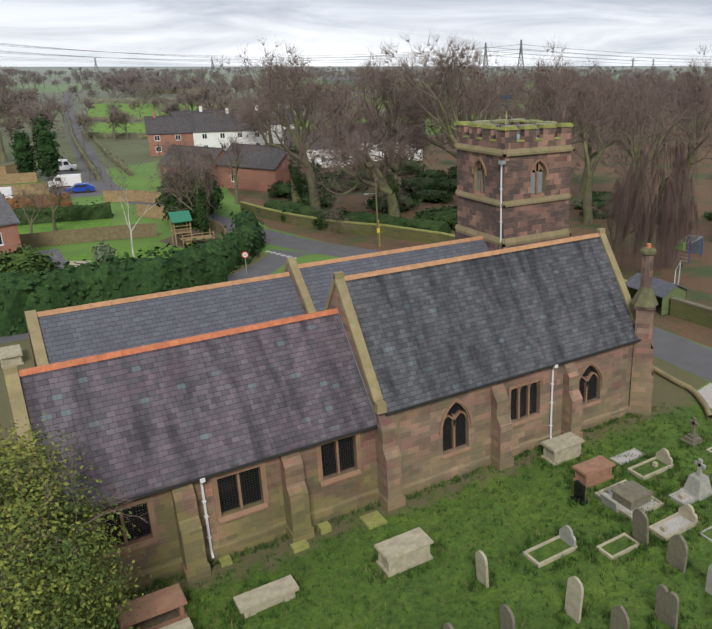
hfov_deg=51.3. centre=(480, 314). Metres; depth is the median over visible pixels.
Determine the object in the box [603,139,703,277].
weeping birch tree
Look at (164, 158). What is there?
brick house wing
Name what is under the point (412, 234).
lane wall
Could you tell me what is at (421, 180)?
understory bush
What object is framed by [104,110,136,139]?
tree
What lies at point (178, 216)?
garden play tower
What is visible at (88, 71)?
tree
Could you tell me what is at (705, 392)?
gravel bay
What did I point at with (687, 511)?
headstone
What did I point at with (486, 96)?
woodland tree
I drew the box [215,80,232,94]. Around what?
tree
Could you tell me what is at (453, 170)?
understory bush
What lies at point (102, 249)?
silver bush
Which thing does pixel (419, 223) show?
hedge
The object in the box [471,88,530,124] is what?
woodland tree
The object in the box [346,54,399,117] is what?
woodland tree
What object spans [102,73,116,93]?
tree
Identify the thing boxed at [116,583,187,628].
table tomb
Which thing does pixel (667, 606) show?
grave headstone
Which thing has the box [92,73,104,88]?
tree
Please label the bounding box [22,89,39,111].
tree
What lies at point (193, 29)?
sky
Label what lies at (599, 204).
undergrowth bush
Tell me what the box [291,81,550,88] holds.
field
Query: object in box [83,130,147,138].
field hedge
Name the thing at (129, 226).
garden birch
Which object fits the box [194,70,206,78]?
tree
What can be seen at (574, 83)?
woodland tree
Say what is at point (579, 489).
black granite headstone
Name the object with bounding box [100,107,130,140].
tree
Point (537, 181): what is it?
church tower belfry windows
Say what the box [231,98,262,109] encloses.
tree
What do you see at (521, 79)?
tree
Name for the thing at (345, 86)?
tree
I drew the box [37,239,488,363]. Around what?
church roof
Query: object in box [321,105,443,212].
bare tree
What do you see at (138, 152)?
countryside ground
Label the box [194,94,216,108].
tree
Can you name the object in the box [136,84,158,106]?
tree
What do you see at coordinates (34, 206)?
garden tree
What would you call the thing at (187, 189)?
bare tree
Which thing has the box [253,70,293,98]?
tree
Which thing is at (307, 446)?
church eaves gutters
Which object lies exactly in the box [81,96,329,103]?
field hedge
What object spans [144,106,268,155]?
house terrace
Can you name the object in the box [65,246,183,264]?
garden lawn
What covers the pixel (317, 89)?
bare tree
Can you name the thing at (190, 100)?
tree
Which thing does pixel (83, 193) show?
driveway
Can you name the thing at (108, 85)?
tree
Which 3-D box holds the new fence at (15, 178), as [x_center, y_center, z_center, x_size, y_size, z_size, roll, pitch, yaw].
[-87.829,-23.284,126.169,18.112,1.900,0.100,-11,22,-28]
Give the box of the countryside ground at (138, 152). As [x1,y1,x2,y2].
[0,66,711,390]
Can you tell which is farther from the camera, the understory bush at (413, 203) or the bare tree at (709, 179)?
the understory bush at (413, 203)
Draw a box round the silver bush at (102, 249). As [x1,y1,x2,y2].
[91,239,117,264]
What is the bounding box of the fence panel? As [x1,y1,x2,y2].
[102,189,160,202]
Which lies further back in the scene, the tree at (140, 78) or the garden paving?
the tree at (140, 78)
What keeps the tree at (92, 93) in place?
on the countryside ground at (138, 152)
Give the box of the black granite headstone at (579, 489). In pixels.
[570,479,588,505]
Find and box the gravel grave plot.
[609,448,643,465]
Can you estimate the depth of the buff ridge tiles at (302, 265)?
39.12 m
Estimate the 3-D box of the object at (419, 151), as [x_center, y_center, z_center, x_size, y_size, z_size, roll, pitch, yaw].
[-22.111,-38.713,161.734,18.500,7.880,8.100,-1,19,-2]
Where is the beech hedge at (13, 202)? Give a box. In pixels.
[4,192,71,208]
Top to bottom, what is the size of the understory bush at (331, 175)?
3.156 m
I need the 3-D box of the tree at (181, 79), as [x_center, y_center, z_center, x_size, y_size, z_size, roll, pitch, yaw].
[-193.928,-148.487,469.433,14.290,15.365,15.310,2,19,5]
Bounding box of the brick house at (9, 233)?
[0,192,21,254]
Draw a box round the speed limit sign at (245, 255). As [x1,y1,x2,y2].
[242,252,248,272]
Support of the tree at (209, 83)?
on the countryside ground at (138, 152)
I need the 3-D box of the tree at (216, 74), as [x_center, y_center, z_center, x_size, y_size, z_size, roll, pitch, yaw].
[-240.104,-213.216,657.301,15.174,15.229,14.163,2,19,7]
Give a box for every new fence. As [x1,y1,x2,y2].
[0,164,19,173]
[0,172,37,184]
[0,183,48,195]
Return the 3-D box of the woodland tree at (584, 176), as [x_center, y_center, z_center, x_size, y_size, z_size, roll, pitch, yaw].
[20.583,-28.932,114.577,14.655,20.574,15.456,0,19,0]
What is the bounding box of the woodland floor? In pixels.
[227,111,711,347]
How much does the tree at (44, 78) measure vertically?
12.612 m
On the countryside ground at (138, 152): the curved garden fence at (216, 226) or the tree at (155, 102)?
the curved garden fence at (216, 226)
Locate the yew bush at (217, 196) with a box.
[191,168,223,212]
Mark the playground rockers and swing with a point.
(680, 265)
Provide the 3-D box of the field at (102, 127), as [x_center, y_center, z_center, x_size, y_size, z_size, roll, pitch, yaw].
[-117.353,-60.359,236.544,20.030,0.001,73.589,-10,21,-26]
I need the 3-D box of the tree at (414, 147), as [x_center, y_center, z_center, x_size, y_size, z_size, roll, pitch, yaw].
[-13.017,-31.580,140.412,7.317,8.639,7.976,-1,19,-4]
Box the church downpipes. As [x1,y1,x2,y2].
[199,364,557,557]
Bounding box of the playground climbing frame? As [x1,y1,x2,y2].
[675,234,703,263]
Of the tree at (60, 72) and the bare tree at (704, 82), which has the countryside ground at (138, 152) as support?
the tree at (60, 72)
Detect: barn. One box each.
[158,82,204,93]
[322,77,369,85]
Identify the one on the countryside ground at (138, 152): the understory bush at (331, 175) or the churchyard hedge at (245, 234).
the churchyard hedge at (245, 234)
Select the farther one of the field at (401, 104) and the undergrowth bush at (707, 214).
the field at (401, 104)
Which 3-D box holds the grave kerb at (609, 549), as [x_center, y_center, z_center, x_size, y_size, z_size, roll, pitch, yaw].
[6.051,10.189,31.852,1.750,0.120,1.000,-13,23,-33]
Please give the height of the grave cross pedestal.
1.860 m
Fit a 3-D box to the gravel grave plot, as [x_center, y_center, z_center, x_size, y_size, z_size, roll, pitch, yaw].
[7.948,7.688,39.179,1.900,0.070,0.850,-13,23,-33]
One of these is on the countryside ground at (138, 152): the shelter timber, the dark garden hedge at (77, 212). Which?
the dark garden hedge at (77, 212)
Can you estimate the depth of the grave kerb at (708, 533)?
32.66 m
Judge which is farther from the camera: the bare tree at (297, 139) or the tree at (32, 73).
the tree at (32, 73)
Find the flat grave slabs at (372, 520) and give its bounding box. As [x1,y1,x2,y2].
[218,510,386,567]
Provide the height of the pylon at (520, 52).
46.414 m
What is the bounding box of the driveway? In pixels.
[38,169,99,196]
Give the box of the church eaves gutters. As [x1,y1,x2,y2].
[51,339,640,524]
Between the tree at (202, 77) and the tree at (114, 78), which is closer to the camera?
the tree at (114, 78)
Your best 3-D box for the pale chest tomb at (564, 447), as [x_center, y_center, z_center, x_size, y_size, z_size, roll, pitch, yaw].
[4.406,7.239,39.132,2.120,0.950,1.170,-13,23,-33]
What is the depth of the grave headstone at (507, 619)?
26.41 m
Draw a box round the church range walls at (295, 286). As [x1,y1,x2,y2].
[36,265,306,364]
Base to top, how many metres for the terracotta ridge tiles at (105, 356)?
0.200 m
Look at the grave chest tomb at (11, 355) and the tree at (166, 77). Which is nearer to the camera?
the grave chest tomb at (11, 355)
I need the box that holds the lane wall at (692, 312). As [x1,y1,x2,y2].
[669,297,711,328]
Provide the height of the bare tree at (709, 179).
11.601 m
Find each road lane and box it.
[0,249,316,343]
[63,87,711,381]
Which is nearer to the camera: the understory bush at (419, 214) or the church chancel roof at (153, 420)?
the church chancel roof at (153, 420)
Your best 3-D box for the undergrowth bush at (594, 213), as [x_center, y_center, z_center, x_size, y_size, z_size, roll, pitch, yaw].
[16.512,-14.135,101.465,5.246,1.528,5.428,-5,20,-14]
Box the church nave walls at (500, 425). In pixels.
[329,286,653,511]
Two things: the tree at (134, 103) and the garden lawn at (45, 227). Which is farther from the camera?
the tree at (134, 103)
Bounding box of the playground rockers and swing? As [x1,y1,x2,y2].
[674,262,682,283]
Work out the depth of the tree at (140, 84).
389.36 m
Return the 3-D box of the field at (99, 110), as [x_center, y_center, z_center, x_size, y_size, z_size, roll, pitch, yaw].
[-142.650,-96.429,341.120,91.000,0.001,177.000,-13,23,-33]
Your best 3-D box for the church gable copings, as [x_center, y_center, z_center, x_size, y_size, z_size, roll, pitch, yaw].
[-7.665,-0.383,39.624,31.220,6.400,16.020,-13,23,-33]
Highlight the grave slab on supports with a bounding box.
[233,575,298,618]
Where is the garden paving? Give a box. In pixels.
[69,261,89,266]
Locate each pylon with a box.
[482,43,489,81]
[516,40,526,83]
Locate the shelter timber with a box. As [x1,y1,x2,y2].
[625,272,690,315]
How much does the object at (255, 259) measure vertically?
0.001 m
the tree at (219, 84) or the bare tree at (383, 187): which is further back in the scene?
the tree at (219, 84)
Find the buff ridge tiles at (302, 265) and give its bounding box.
[36,232,599,316]
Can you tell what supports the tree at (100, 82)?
on the countryside ground at (138, 152)
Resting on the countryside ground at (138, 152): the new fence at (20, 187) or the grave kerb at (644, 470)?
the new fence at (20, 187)
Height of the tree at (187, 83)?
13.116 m
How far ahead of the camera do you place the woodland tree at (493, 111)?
221.67 m
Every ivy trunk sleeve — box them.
[168,183,186,236]
[191,183,210,234]
[287,143,303,200]
[307,156,322,207]
[385,165,400,207]
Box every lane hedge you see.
[65,114,101,180]
[80,113,132,175]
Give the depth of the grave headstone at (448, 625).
25.78 m
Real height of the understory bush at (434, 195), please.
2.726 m
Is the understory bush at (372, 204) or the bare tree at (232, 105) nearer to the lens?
the understory bush at (372, 204)
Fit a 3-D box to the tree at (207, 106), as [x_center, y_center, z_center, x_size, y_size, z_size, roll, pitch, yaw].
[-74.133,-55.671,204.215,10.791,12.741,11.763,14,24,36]
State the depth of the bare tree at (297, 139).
95.82 m
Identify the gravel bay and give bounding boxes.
[698,383,711,408]
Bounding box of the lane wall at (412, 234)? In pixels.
[240,201,439,242]
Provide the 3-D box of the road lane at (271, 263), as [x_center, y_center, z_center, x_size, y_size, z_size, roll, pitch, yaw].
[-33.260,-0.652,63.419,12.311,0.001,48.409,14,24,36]
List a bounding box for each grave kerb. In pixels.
[523,535,577,567]
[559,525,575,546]
[596,532,639,559]
[627,456,673,480]
[649,512,698,540]
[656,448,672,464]
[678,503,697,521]
[699,526,711,542]
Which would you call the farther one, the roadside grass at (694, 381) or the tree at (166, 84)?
the tree at (166, 84)
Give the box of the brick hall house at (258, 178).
[216,143,304,191]
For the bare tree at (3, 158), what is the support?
on the countryside ground at (138, 152)
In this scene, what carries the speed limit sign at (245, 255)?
on the road lane at (271, 263)
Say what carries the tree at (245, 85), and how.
on the countryside ground at (138, 152)
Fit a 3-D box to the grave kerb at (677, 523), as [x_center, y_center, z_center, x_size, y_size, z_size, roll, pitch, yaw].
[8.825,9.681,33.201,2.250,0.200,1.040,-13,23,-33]
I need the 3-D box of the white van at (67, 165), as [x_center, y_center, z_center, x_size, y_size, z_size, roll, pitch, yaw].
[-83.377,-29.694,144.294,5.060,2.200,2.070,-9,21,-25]
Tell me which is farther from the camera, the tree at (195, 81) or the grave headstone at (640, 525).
the tree at (195, 81)
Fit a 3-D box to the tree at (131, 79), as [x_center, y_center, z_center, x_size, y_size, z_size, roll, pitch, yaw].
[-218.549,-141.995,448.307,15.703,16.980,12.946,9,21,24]
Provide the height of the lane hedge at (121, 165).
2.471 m
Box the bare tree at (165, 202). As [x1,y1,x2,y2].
[155,165,216,227]
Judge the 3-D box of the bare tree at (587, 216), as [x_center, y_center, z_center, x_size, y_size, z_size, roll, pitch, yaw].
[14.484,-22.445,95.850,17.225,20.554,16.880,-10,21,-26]
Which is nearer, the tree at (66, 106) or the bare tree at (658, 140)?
the bare tree at (658, 140)
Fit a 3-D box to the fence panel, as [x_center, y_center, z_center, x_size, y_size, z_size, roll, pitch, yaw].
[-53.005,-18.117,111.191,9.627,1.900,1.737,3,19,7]
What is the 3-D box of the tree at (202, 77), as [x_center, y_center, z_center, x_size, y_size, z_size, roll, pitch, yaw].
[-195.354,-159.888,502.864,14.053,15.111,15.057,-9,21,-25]
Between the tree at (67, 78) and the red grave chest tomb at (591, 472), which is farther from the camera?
the tree at (67, 78)
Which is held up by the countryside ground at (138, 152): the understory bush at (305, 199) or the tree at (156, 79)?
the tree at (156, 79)
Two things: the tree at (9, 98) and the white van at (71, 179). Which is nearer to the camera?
the white van at (71, 179)
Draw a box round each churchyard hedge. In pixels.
[0,208,265,274]
[0,238,227,336]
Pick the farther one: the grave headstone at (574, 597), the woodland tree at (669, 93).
the woodland tree at (669, 93)
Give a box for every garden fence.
[19,223,157,247]
[207,219,225,237]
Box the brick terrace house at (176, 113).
[171,105,294,143]
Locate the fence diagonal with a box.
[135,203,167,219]
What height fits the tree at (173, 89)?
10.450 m
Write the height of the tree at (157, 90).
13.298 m
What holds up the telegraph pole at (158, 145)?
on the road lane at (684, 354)
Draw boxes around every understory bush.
[267,179,308,198]
[287,189,336,207]
[290,173,324,185]
[318,169,341,183]
[322,178,367,193]
[334,167,373,181]
[361,196,404,213]
[371,192,422,211]
[381,157,427,174]
[398,174,441,192]
[410,185,454,203]
[413,206,450,218]
[413,209,452,226]
[414,168,450,177]
[423,205,456,227]
[429,174,456,192]
[447,164,456,178]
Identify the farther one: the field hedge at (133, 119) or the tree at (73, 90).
the tree at (73, 90)
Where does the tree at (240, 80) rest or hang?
on the countryside ground at (138, 152)
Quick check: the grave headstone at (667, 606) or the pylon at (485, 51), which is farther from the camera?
the pylon at (485, 51)
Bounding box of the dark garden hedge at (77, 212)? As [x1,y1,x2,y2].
[12,198,113,225]
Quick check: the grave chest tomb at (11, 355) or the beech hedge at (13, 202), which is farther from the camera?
the beech hedge at (13, 202)
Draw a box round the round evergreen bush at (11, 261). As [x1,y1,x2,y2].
[0,244,59,274]
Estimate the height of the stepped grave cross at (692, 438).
1.520 m
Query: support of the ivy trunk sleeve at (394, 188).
on the woodland floor
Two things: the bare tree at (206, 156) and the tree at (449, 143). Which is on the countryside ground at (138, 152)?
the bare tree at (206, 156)
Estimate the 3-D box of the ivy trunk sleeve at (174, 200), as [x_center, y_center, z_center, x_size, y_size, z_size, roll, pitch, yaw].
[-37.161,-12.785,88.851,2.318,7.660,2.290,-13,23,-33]
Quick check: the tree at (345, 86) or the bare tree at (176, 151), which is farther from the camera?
the tree at (345, 86)
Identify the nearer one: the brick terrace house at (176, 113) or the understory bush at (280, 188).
the understory bush at (280, 188)
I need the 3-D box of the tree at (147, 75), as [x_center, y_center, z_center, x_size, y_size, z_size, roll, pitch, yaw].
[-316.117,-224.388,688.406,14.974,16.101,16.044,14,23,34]
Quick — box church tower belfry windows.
[472,157,548,197]
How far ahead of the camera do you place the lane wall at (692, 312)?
59.47 m
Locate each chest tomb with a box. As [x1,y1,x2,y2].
[0,344,23,366]
[374,527,433,577]
[540,432,584,465]
[572,455,614,488]
[611,480,653,510]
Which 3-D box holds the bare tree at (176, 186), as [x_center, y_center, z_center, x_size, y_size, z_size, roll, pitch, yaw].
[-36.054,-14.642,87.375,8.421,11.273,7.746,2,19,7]
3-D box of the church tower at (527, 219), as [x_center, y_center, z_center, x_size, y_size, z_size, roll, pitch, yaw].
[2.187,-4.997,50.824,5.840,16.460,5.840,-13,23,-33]
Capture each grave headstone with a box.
[443,622,453,628]
[475,550,488,587]
[499,604,514,628]
[565,576,583,623]
[610,605,629,628]
[632,508,648,545]
[655,584,679,628]
[666,534,687,572]
[705,564,711,594]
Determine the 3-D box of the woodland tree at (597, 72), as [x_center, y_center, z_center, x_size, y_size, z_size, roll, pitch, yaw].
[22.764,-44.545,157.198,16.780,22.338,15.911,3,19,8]
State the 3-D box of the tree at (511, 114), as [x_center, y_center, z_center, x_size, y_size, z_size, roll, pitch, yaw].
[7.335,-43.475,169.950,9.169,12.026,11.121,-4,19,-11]
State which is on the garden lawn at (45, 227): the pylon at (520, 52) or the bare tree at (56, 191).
the bare tree at (56, 191)
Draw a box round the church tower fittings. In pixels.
[473,93,556,241]
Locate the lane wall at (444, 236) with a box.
[440,232,626,281]
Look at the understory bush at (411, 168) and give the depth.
137.78 m
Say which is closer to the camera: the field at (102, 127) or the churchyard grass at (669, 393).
the churchyard grass at (669, 393)
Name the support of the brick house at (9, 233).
on the countryside ground at (138, 152)
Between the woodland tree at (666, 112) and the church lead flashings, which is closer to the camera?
the church lead flashings
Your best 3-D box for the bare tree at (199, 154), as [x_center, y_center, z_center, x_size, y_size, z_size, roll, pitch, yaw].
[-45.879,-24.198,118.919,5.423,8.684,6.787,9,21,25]
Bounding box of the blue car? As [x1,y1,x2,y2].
[65,182,94,193]
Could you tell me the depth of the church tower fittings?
46.80 m
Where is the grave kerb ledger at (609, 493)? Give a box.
[594,479,663,520]
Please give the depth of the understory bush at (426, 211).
97.54 m
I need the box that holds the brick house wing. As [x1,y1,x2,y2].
[158,145,225,186]
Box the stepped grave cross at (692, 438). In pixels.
[680,417,704,447]
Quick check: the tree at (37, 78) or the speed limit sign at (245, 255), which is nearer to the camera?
the speed limit sign at (245, 255)
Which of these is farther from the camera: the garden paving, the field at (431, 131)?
the field at (431, 131)
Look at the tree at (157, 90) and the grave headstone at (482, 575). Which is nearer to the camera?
the grave headstone at (482, 575)
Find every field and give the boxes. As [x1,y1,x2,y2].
[87,103,234,116]
[88,123,145,132]
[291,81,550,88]
[295,114,589,134]
[328,95,544,109]
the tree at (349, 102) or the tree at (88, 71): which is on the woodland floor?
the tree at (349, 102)
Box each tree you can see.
[0,65,28,162]
[0,76,12,89]
[0,84,39,142]
[0,86,22,129]
[0,101,26,135]
[0,114,25,139]
[0,413,160,628]
[6,90,87,140]
[8,188,54,232]
[11,98,55,144]
[20,76,31,87]
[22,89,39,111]
[26,71,40,87]
[27,75,42,86]
[30,170,74,230]
[35,75,47,88]
[50,79,60,89]
[54,71,63,78]
[54,102,72,122]
[63,77,70,86]
[68,84,82,102]
[72,113,96,140]
[73,72,87,88]
[80,82,95,97]
[80,98,97,119]
[85,70,94,79]
[87,89,99,97]
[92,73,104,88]
[95,77,115,97]
[99,81,118,97]
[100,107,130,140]
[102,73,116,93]
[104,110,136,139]
[105,74,126,97]
[105,103,121,114]
[113,84,123,95]
[114,73,136,97]
[118,84,135,97]
[120,69,145,97]
[128,100,147,116]
[133,80,148,103]
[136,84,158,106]
[138,82,165,108]
[139,71,153,80]
[140,80,155,104]
[144,84,167,108]
[146,148,216,235]
[147,75,162,84]
[148,96,169,115]
[150,156,214,234]
[157,74,173,94]
[157,133,195,172]
[158,99,181,115]
[164,81,173,94]
[167,85,177,96]
[168,75,189,94]
[169,71,179,79]
[171,80,193,91]
[172,88,202,110]
[176,90,201,108]
[180,145,219,173]
[182,145,224,171]
[184,154,229,218]
[185,75,204,89]
[190,74,205,89]
[192,82,233,109]
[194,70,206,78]
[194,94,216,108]
[199,78,215,88]
[200,95,233,109]
[207,136,258,203]
[209,72,222,80]
[209,86,238,106]
[210,36,330,208]
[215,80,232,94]
[221,73,290,145]
[228,73,253,96]
[231,79,242,97]
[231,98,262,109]
[234,101,276,144]
[235,79,252,93]
[247,52,361,202]
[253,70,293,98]
[284,107,416,234]
[312,81,362,122]
[318,102,388,180]
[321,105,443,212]
[328,93,374,126]
[332,81,356,98]
[339,41,438,187]
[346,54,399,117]
[373,31,528,170]
[390,33,497,163]
[395,92,433,158]
[401,58,526,147]
[402,131,428,173]
[439,132,456,165]
[441,86,502,125]
[464,67,480,81]
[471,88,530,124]
[478,101,501,118]
[485,36,629,184]
[486,58,610,158]
[493,80,518,113]
[497,76,526,92]
[498,105,526,118]
[514,67,658,224]
[520,52,592,126]
[562,58,614,158]
[568,182,592,227]
[571,67,645,191]
[574,69,664,198]
[589,187,654,253]
[594,69,711,247]
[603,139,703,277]
[628,70,660,89]
[629,71,651,84]
[630,96,682,143]
[637,40,711,215]
[637,73,673,123]
[648,72,691,131]
[649,66,660,75]
[675,69,711,160]
[704,163,711,194]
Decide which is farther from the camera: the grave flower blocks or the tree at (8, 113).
the tree at (8, 113)
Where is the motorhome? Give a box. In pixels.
[0,187,13,197]
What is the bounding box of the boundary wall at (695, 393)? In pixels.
[652,365,711,420]
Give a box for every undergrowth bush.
[569,199,609,210]
[579,208,615,218]
[592,190,617,200]
[592,192,617,201]
[701,211,711,220]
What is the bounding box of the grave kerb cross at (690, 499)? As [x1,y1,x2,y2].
[668,488,711,505]
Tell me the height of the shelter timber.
2.580 m
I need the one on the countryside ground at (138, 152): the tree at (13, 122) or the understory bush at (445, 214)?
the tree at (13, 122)
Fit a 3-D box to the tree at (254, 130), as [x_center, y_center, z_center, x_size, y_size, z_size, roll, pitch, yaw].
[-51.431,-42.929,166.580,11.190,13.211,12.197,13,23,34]
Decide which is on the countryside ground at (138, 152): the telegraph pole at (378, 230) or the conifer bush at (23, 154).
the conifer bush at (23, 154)
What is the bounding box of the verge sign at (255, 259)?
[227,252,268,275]
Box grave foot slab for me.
[600,493,618,512]
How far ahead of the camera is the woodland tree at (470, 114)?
160.75 m
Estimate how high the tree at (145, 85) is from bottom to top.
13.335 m
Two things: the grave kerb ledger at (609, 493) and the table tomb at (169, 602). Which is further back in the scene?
the grave kerb ledger at (609, 493)
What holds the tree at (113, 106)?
on the countryside ground at (138, 152)
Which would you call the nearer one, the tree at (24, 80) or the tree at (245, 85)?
the tree at (245, 85)
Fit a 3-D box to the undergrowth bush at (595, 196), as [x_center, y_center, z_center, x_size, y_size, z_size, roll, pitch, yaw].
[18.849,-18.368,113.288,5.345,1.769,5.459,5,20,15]
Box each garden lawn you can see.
[17,218,112,233]
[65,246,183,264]
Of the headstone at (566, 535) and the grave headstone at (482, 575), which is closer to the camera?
the grave headstone at (482, 575)
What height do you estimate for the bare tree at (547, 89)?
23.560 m
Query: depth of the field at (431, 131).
257.01 m
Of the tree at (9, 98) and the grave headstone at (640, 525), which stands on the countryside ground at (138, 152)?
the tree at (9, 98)
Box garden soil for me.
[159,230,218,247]
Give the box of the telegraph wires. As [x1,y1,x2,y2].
[82,114,702,183]
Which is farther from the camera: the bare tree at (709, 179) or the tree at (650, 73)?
the tree at (650, 73)
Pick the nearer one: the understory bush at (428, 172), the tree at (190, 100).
the understory bush at (428, 172)
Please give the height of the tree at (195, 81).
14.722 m
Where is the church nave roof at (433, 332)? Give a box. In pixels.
[345,237,638,415]
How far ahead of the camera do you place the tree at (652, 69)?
993.85 m
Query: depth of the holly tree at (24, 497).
22.46 m
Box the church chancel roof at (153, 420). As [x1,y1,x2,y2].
[18,313,376,519]
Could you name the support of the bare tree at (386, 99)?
on the woodland floor
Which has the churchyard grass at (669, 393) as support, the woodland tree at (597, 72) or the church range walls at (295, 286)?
the church range walls at (295, 286)
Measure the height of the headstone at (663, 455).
0.908 m
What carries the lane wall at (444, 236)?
on the woodland floor
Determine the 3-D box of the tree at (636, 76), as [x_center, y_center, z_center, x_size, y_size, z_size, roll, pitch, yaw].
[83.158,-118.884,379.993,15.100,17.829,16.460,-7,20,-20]
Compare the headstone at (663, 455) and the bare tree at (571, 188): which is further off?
the bare tree at (571, 188)
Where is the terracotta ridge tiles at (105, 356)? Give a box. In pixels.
[18,308,337,376]
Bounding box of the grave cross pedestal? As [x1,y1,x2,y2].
[680,458,711,501]
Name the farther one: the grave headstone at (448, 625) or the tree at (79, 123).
the tree at (79, 123)
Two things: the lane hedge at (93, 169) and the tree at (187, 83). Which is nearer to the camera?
the lane hedge at (93, 169)
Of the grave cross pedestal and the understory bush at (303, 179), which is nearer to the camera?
the grave cross pedestal
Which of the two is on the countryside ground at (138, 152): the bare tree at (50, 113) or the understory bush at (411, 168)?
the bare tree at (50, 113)
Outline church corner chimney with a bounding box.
[631,243,657,309]
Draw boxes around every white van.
[48,173,82,186]
[58,159,76,170]
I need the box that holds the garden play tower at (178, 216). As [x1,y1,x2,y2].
[167,210,214,248]
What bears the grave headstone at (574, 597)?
on the churchyard grass at (669, 393)
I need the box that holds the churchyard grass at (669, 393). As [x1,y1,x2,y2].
[0,339,711,628]
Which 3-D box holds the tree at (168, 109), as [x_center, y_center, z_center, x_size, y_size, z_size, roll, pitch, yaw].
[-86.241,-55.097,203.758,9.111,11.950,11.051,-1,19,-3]
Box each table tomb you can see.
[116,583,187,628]
[160,617,193,628]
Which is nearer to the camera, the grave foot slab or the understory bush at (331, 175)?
the grave foot slab
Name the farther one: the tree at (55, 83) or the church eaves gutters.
the tree at (55, 83)
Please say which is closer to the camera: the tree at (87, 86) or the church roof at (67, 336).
the church roof at (67, 336)
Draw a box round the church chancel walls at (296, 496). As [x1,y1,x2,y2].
[42,428,379,618]
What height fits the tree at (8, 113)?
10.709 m
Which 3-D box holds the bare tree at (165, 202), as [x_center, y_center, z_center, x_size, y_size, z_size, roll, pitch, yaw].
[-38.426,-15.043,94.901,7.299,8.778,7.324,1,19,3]
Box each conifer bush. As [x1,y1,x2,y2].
[9,129,39,172]
[30,113,64,179]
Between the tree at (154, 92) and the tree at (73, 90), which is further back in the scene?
the tree at (73, 90)
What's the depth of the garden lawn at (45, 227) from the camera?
95.60 m
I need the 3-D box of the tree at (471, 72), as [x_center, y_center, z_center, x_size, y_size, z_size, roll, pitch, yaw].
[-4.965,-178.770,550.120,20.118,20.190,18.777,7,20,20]
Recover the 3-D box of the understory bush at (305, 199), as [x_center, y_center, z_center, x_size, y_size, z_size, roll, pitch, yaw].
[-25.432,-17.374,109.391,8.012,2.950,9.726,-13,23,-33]
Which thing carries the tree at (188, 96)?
on the countryside ground at (138, 152)
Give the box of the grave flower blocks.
[652,461,684,531]
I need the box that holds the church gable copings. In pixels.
[2,228,635,518]
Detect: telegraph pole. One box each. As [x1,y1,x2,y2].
[76,130,90,180]
[153,142,166,196]
[364,175,379,247]
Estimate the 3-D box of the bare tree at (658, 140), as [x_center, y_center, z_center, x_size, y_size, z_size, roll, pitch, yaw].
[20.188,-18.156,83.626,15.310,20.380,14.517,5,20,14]
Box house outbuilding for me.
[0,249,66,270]
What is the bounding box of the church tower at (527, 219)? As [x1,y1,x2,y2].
[453,118,574,250]
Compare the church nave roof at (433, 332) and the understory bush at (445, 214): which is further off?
the understory bush at (445, 214)
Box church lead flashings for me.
[337,309,375,418]
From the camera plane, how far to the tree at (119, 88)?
415.58 m
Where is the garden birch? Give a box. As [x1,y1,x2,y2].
[94,156,182,256]
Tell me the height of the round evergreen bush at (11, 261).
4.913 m
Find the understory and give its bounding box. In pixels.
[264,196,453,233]
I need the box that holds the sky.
[0,0,711,66]
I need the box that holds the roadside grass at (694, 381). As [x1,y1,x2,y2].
[652,356,708,389]
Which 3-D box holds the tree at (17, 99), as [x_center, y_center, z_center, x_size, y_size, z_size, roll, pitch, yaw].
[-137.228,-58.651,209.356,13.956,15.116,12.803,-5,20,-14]
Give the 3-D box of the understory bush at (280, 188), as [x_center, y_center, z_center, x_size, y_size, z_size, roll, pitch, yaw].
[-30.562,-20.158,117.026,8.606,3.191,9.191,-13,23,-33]
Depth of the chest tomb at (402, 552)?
30.54 m
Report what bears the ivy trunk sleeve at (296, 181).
on the woodland floor
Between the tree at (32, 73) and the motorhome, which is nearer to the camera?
the motorhome
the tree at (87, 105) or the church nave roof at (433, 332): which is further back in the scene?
the tree at (87, 105)
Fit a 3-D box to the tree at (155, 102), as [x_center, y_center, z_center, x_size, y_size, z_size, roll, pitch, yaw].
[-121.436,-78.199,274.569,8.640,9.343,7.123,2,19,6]
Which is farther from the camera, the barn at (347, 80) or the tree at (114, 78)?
the barn at (347, 80)
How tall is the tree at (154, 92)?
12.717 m
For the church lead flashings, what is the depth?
34.38 m
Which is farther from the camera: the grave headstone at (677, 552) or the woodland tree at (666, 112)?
the woodland tree at (666, 112)
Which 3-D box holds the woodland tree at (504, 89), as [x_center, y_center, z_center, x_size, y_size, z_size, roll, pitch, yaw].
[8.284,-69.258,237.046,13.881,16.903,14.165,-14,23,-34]
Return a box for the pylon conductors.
[0,43,711,67]
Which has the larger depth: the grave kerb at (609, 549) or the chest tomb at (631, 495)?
the chest tomb at (631, 495)
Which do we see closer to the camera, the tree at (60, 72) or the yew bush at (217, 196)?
the yew bush at (217, 196)
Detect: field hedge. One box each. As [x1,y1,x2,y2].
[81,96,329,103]
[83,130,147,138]
[86,115,143,120]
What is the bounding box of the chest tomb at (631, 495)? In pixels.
[611,480,653,510]
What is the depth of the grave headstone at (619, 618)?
26.38 m

